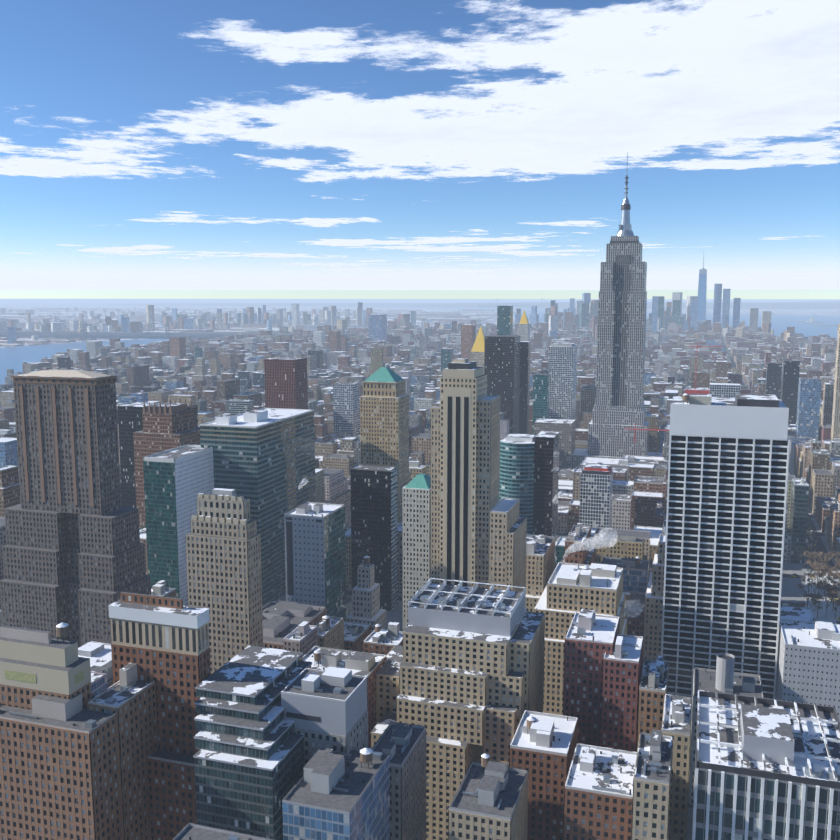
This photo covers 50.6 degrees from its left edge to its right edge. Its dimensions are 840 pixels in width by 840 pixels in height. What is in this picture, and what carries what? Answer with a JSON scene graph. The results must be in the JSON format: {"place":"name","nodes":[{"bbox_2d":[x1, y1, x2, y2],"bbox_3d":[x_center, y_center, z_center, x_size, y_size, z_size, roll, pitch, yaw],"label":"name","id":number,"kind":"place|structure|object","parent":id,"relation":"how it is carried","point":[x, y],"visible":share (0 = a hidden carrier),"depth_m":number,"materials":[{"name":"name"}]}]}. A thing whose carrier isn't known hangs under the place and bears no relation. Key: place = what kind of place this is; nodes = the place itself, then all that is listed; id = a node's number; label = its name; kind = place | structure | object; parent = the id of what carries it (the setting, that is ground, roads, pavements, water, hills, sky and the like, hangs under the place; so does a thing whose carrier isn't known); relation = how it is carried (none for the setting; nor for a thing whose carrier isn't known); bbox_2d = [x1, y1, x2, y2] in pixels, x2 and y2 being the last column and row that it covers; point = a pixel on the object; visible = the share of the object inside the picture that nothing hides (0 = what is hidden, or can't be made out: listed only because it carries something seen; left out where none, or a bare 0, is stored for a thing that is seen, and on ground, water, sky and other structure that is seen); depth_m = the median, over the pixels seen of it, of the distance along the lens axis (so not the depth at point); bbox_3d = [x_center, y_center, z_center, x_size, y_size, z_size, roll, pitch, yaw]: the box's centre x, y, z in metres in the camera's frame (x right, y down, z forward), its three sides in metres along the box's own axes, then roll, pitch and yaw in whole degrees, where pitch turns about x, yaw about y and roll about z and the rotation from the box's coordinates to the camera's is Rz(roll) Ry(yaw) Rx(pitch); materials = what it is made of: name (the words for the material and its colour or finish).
{"place":"outdoors","nodes":[
{"label":"outdoors","id":0,"kind":"place"},
{"bbox_2d":[0,339,213,384],"bbox_3d":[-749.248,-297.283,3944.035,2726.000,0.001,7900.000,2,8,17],"label":"river","id":1,"kind":"structure","parent":0,"point":[14,358],"depth_m":4052.85,"materials":[{"name":"blue liquid"}]},
{"bbox_2d":[0,338,835,807],"bbox_3d":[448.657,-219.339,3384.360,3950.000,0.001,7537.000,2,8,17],"label":"road surface","id":2,"kind":"object","parent":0,"point":[818,540],"depth_m":886.81,"materials":[{"name":"grey asphalt"}]},
{"bbox_2d":[0,305,839,839],"bbox_3d":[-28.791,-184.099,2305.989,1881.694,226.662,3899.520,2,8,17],"label":"midtown high-rise buildings","id":3,"kind":"structure","parent":2,"relation":"on","point":[564,711],"depth_m":469.92,"materials":[{"name":"concrete"}]},
{"bbox_2d":[346,524,839,619],"bbox_3d":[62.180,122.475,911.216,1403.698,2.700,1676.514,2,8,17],"label":"street","id":4,"kind":"structure","parent":2,"relation":"on","point":[793,574],"depth_m":829.67,"materials":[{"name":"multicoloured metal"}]},
{"bbox_2d":[571,152,662,467],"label":"skyscraper","id":5,"kind":"structure","parent":2,"relation":"on","point":[619,405],"depth_m":1226.62,"materials":[{"name":"stone"}]},
{"bbox_2d":[0,0,839,289],"bbox_3d":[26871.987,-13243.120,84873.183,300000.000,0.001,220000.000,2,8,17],"label":"cloud","id":6,"kind":"structure","parent":0,"point":[747,70],"depth_m":7793.23,"materials":[{"name":"white"}]},
{"bbox_2d":[0,299,839,347],"bbox_3d":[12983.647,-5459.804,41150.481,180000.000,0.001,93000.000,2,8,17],"label":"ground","id":7,"kind":"structure","parent":0,"point":[51,303],"depth_m":38216.68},
{"bbox_2d":[0,257,795,372],"bbox_3d":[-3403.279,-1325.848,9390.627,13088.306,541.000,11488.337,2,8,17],"label":"skyline","id":8,"kind":"structure","parent":7,"relation":"on","point":[584,313],"depth_m":5547.30,"materials":[{"name":"glass"},{"name":"concrete"},{"name":"stone"}]},
{"bbox_2d":[0,298,815,442],"bbox_3d":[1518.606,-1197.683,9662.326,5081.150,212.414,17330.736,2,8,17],"label":"bridges and statue","id":9,"kind":"object","parent":7,"relation":"on","point":[127,335],"visible":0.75,"depth_m":4825.34,"materials":[{"name":"metal"}]},
{"bbox_2d":[0,308,836,381],"bbox_3d":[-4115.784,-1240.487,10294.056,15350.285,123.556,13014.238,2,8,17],"label":"city blocks","id":10,"kind":"structure","parent":7,"relation":"on","point":[672,349],"depth_m":4030.33,"materials":[{"name":"stone"}]},
{"bbox_2d":[0,378,839,839],"bbox_3d":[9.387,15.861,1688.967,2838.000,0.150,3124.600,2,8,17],"label":"pavements","id":11,"kind":"structure","parent":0,"point":[792,592],"depth_m":756.63,"materials":[{"name":"concrete"}]},
{"bbox_2d":[0,348,839,839],"bbox_3d":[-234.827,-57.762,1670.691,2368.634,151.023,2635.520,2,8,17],"label":"city blocks","id":12,"kind":"structure","parent":11,"relation":"on","point":[360,640],"depth_m":965.71,"materials":[{"name":"beige brick"}]},
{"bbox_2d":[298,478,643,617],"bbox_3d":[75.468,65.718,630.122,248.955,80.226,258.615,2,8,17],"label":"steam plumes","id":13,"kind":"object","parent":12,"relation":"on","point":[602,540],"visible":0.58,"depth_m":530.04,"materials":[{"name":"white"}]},
{"bbox_2d":[798,551,839,623],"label":"park trees","id":14,"kind":"object","parent":11,"relation":"on","point":[819,591],"visible":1,"depth_m":719.45,"materials":[{"name":"brown plant"}]},
{"bbox_2d":[0,0,839,298],"label":"sky","id":15,"kind":"structure","parent":0,"point":[120,62],"materials":[{"name":"blue"}]},
{"bbox_2d":[104,301,839,325],"bbox_3d":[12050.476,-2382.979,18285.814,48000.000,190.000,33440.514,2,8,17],"label":"islands and hills","id":16,"kind":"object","parent":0,"point":[791,305],"visible":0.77,"depth_m":21017.85,"materials":[{"name":"grey"}]},
{"bbox_2d":[386,300,839,339],"bbox_3d":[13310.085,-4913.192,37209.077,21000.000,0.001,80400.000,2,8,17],"label":"bay","id":17,"kind":"object","parent":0,"point":[780,324],"visible":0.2,"depth_m":9735.88,"materials":[{"name":"blue liquid"}]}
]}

